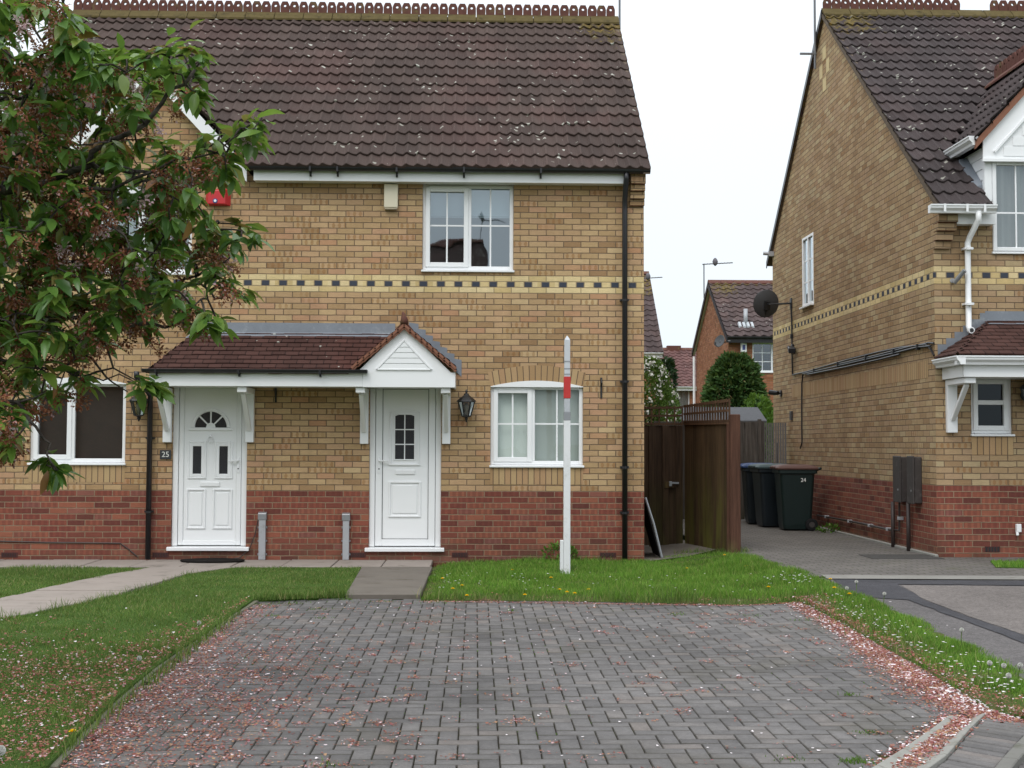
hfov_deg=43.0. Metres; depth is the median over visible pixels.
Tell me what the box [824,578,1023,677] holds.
driveway
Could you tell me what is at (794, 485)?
wheelie bin
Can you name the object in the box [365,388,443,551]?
front door
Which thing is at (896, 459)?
door
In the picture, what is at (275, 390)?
wall hook
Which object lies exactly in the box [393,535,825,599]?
ground
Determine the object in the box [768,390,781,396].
security camera
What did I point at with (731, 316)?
brick house
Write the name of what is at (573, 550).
weed clump
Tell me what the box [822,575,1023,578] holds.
drive edging
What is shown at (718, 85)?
sky
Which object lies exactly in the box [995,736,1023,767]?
kerb
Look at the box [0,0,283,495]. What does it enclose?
cherry tree
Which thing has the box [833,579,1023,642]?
road
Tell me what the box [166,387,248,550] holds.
front door
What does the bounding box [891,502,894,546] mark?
service pipe
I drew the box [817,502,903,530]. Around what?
gas pipe
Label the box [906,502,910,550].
service pipe
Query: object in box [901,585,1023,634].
road
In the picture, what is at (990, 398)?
window
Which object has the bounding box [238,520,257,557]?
wall cable
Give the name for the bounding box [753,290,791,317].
satellite dish
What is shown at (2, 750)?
dandelion clock
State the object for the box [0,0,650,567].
semi detached house
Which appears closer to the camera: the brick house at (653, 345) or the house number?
the house number
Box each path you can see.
[0,559,432,568]
[0,567,231,617]
[345,567,431,598]
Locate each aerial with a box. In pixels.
[644,273,661,279]
[702,258,732,297]
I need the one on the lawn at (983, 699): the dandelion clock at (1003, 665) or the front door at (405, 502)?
the dandelion clock at (1003, 665)
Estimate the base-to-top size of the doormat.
0.018 m
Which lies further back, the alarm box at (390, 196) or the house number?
the alarm box at (390, 196)
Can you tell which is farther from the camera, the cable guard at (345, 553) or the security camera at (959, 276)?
the cable guard at (345, 553)
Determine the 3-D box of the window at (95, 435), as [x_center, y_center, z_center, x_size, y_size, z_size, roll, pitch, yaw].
[-5.531,0.509,16.617,1.235,1.052,0.210,0,-3,-2]
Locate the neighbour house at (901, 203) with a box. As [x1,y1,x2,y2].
[766,0,1023,579]
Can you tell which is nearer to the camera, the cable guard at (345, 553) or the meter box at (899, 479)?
the cable guard at (345, 553)
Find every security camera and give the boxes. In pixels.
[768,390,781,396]
[950,269,966,283]
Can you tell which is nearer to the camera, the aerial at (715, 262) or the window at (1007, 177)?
the window at (1007, 177)
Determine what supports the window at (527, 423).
in the semi detached house at (492, 260)
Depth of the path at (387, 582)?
13.84 m
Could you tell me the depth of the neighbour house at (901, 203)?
18.05 m
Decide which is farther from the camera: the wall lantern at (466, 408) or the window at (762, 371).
the window at (762, 371)
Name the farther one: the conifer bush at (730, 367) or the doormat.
the conifer bush at (730, 367)
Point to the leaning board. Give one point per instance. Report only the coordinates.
(652, 534)
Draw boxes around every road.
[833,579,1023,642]
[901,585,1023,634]
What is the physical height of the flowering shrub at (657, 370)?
3.279 m
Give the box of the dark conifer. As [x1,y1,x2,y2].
[655,355,680,418]
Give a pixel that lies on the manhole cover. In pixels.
(898, 556)
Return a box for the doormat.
[180,558,244,562]
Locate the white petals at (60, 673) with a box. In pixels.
[3,595,196,741]
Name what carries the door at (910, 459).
in the meter box at (914, 480)
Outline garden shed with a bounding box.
[677,407,766,462]
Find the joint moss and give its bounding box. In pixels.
[69,600,889,762]
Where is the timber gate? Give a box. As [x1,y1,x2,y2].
[644,406,682,546]
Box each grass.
[991,559,1023,567]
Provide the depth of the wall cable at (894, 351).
19.29 m
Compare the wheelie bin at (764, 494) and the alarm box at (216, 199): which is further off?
the wheelie bin at (764, 494)
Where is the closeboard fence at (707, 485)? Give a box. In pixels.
[683,398,729,553]
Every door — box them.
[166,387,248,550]
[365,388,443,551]
[893,456,900,502]
[907,456,914,503]
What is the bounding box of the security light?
[787,344,795,352]
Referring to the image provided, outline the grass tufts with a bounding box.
[0,546,1022,765]
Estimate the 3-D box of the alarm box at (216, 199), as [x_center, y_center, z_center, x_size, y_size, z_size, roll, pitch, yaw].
[-3.777,-2.401,16.681,0.318,0.222,0.094,0,-3,-2]
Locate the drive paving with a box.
[683,519,1023,576]
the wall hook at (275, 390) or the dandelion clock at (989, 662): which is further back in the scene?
the wall hook at (275, 390)
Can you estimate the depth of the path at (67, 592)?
13.14 m
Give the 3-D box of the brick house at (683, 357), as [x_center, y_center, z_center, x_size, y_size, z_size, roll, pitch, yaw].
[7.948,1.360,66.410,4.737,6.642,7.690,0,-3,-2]
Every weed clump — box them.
[540,541,580,561]
[815,522,840,532]
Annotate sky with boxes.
[0,0,1021,347]
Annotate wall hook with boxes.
[274,388,276,401]
[600,378,602,397]
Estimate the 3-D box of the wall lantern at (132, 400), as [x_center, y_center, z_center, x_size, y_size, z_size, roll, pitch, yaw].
[-4.717,0.267,16.449,0.256,0.416,0.260,0,-3,-2]
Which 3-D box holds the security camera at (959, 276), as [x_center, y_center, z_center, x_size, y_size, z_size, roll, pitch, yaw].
[5.472,-1.317,15.949,0.071,0.178,0.224,2,-3,-35]
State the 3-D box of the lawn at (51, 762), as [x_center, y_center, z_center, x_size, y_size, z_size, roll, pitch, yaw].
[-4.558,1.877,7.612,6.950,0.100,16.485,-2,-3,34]
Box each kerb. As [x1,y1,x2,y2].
[50,600,258,767]
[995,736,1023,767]
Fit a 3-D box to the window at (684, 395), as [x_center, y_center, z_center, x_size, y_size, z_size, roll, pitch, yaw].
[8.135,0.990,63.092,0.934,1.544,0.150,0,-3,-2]
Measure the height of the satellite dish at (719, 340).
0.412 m
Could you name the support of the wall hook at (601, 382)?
attached to the semi detached house at (492, 260)
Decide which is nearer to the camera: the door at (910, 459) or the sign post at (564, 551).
the sign post at (564, 551)
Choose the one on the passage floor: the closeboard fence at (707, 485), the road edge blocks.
the closeboard fence at (707, 485)
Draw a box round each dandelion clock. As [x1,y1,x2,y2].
[0,745,5,760]
[959,628,963,647]
[987,660,991,677]
[1001,663,1006,681]
[1006,673,1011,693]
[1017,663,1022,678]
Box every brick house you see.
[644,271,663,422]
[660,346,695,406]
[692,280,772,406]
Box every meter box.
[893,456,906,502]
[907,456,921,503]
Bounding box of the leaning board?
[644,497,662,557]
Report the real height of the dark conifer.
4.395 m
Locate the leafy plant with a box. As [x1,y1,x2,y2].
[742,392,772,462]
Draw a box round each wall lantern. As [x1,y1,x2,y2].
[129,396,148,420]
[456,390,475,421]
[1019,384,1023,399]
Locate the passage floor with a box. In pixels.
[644,540,714,560]
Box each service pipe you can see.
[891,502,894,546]
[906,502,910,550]
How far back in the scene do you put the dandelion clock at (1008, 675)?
7.87 m
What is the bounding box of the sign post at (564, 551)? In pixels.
[560,336,570,573]
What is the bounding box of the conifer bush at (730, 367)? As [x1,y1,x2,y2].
[699,350,772,461]
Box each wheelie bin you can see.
[740,463,756,522]
[747,463,779,525]
[769,464,821,530]
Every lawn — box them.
[0,567,360,767]
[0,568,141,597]
[421,553,1023,720]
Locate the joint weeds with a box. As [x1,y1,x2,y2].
[254,597,887,767]
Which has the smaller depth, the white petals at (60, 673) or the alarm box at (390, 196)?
the white petals at (60, 673)
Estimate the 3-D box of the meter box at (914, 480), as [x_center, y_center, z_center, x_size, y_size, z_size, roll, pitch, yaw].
[5.116,1.219,16.532,0.121,0.609,0.241,0,-3,-2]
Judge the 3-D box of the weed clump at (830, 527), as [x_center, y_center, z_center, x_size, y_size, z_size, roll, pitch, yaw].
[4.962,2.241,20.209,0.498,0.203,0.354,0,-3,-2]
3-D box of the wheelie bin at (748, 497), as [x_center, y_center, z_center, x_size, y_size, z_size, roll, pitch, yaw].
[4.270,1.879,22.341,0.757,1.042,0.615,0,-3,2]
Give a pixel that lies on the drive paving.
(820, 553)
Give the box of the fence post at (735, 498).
[729,414,740,552]
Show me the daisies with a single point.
(894, 634)
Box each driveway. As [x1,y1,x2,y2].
[63,598,986,767]
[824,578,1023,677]
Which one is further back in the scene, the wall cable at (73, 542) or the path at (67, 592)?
the wall cable at (73, 542)
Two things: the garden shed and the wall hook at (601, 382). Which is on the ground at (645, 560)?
the garden shed
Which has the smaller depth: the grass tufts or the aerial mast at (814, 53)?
the grass tufts
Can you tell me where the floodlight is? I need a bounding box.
[763,251,773,256]
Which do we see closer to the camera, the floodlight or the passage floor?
the passage floor
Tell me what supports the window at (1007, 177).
in the neighbour house at (901, 203)
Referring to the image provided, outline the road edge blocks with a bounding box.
[937,718,1023,767]
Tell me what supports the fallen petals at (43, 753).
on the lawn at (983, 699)
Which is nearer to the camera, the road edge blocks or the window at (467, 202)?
the road edge blocks
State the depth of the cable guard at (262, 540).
16.49 m
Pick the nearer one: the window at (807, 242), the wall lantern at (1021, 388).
the wall lantern at (1021, 388)
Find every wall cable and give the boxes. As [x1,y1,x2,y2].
[0,541,137,556]
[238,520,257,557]
[790,304,934,448]
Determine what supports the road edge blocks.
on the driveway at (802, 730)
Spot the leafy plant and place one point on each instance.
(767, 408)
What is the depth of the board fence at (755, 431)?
23.42 m
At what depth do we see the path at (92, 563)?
15.96 m
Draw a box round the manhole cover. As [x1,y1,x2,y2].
[859,554,943,558]
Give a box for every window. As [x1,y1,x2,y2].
[27,384,125,464]
[96,186,191,274]
[421,184,513,272]
[489,387,583,467]
[676,391,688,405]
[752,343,772,372]
[799,232,813,309]
[971,379,1014,435]
[992,162,1023,253]
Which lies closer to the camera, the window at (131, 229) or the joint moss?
the joint moss
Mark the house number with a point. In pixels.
(165, 454)
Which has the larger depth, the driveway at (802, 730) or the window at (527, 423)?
the window at (527, 423)
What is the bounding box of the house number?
[160,450,170,458]
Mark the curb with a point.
(939, 759)
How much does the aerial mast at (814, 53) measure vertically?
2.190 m
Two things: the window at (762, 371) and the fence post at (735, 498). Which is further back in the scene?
the window at (762, 371)
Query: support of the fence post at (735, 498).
on the lawn at (983, 699)
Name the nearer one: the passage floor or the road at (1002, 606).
the road at (1002, 606)
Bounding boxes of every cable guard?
[257,512,266,559]
[341,513,350,559]
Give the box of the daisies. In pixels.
[443,573,1023,697]
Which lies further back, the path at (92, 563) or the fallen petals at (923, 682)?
the path at (92, 563)
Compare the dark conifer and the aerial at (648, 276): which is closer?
the dark conifer
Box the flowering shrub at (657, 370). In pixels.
[644,356,680,425]
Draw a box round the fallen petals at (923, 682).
[60,598,1023,767]
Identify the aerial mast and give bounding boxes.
[619,0,620,29]
[800,0,815,68]
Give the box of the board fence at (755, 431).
[654,419,785,518]
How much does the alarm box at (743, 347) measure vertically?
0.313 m
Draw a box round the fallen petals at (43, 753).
[0,592,1023,764]
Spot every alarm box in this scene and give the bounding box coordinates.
[206,189,230,205]
[384,184,397,209]
[740,343,746,352]
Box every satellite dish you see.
[714,335,730,346]
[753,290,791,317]
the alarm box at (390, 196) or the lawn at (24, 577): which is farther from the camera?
the alarm box at (390, 196)
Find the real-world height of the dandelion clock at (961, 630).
0.164 m
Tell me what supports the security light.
attached to the neighbour house at (901, 203)
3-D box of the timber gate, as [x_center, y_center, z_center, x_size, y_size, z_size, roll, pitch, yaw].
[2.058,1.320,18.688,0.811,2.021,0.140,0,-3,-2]
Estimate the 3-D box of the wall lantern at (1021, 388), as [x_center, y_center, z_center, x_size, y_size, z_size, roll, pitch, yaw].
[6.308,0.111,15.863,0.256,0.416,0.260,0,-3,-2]
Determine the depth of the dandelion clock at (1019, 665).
8.20 m
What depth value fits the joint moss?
8.93 m
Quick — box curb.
[872,713,984,767]

